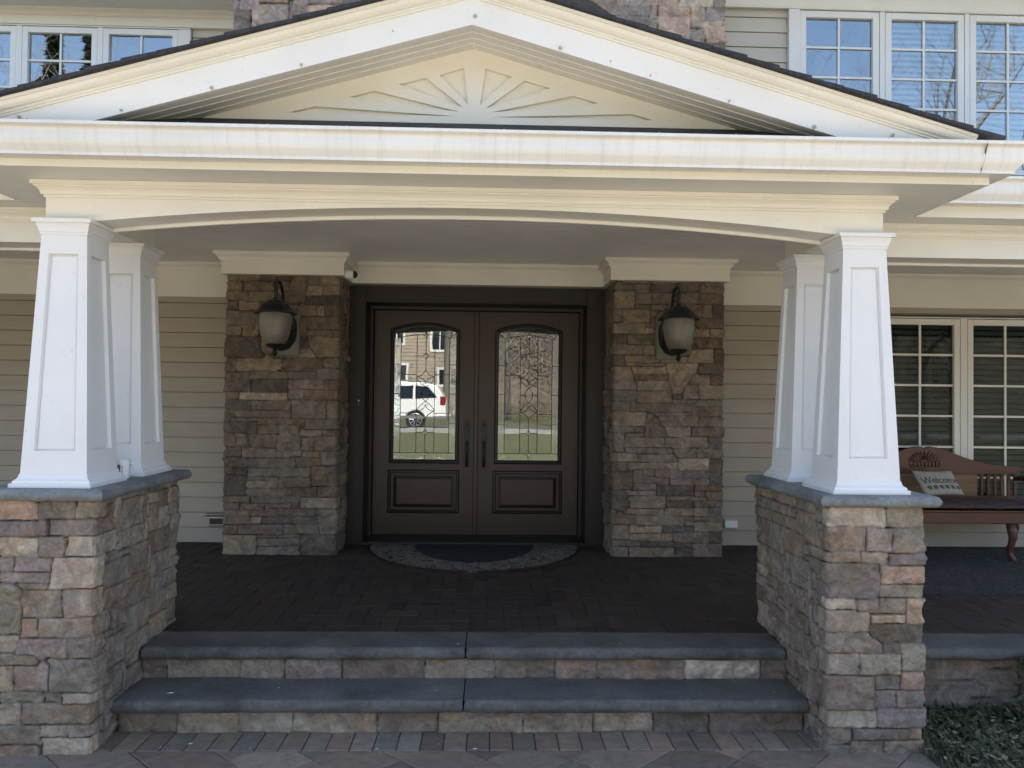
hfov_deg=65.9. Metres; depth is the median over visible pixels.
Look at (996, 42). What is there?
window
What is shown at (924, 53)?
window
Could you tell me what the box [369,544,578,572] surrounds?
door mat
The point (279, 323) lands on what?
wall lantern
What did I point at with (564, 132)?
porch roof
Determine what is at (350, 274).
security camera
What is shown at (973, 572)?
rug
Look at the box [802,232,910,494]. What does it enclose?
porch column
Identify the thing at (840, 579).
stone pier
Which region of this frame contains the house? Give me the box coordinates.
[0,0,1023,556]
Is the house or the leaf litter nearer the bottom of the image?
the leaf litter
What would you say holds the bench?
on the rug at (973, 572)
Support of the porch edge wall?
on the ground
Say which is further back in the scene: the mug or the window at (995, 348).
the window at (995, 348)
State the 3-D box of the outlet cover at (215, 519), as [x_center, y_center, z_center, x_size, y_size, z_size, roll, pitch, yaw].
[-2.523,1.148,6.681,0.170,0.102,0.093,1,-1,-2]
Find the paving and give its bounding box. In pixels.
[0,730,939,767]
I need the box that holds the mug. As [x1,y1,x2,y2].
[117,459,136,478]
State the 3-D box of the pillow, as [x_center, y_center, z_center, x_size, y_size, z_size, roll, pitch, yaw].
[3.491,0.815,6.480,0.360,0.203,0.153,1,-1,-2]
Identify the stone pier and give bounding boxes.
[0,469,191,756]
[745,474,942,753]
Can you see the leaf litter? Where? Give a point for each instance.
(1005, 757)
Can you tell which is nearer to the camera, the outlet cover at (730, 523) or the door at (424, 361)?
the outlet cover at (730, 523)
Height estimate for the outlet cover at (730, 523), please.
0.070 m
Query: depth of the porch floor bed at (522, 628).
4.38 m
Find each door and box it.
[372,310,474,533]
[477,312,578,534]
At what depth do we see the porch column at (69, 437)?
3.65 m
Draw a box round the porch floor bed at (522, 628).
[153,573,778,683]
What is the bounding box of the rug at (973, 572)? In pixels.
[922,550,1023,594]
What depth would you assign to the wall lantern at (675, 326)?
5.95 m
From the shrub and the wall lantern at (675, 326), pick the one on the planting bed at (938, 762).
the shrub
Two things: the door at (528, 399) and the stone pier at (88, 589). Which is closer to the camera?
the stone pier at (88, 589)
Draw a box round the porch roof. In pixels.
[0,0,1023,274]
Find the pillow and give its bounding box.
[911,470,963,495]
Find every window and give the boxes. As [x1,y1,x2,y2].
[0,26,16,89]
[21,26,97,83]
[103,28,177,62]
[800,11,878,97]
[885,13,963,122]
[890,318,959,455]
[967,319,1023,500]
[970,15,1023,174]
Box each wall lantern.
[253,278,299,356]
[655,285,699,361]
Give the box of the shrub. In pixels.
[1013,655,1023,704]
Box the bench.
[898,446,1023,561]
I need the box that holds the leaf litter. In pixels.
[924,702,1023,767]
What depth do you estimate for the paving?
3.62 m
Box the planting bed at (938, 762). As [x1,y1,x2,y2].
[922,707,1023,767]
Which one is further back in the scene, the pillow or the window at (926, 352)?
the window at (926, 352)
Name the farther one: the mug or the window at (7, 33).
the window at (7, 33)
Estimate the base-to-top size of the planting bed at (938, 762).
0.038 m
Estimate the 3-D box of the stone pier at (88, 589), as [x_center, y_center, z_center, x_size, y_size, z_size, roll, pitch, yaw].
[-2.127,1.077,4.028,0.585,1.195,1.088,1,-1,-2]
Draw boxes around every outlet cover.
[202,513,223,525]
[724,519,737,527]
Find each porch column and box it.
[8,217,126,487]
[109,242,171,475]
[764,254,824,481]
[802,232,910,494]
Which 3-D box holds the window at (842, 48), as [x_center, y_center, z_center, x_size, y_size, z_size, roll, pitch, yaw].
[2.869,-2.559,7.093,0.706,1.426,0.322,1,-1,-2]
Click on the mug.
(124, 466)
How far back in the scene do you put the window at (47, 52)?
7.61 m
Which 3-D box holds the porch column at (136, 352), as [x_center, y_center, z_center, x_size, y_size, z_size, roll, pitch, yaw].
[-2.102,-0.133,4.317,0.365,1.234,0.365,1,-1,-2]
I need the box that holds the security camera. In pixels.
[344,269,357,278]
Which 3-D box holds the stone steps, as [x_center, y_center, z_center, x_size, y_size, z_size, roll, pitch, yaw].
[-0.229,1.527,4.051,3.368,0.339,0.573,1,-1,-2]
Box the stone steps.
[112,631,809,733]
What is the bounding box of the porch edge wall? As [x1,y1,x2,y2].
[922,633,1023,707]
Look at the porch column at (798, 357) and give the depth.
4.33 m
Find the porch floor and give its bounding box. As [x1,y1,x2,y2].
[162,542,1023,633]
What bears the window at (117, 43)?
in the house
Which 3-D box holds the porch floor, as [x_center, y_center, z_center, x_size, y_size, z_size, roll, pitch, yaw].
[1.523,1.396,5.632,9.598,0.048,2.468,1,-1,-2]

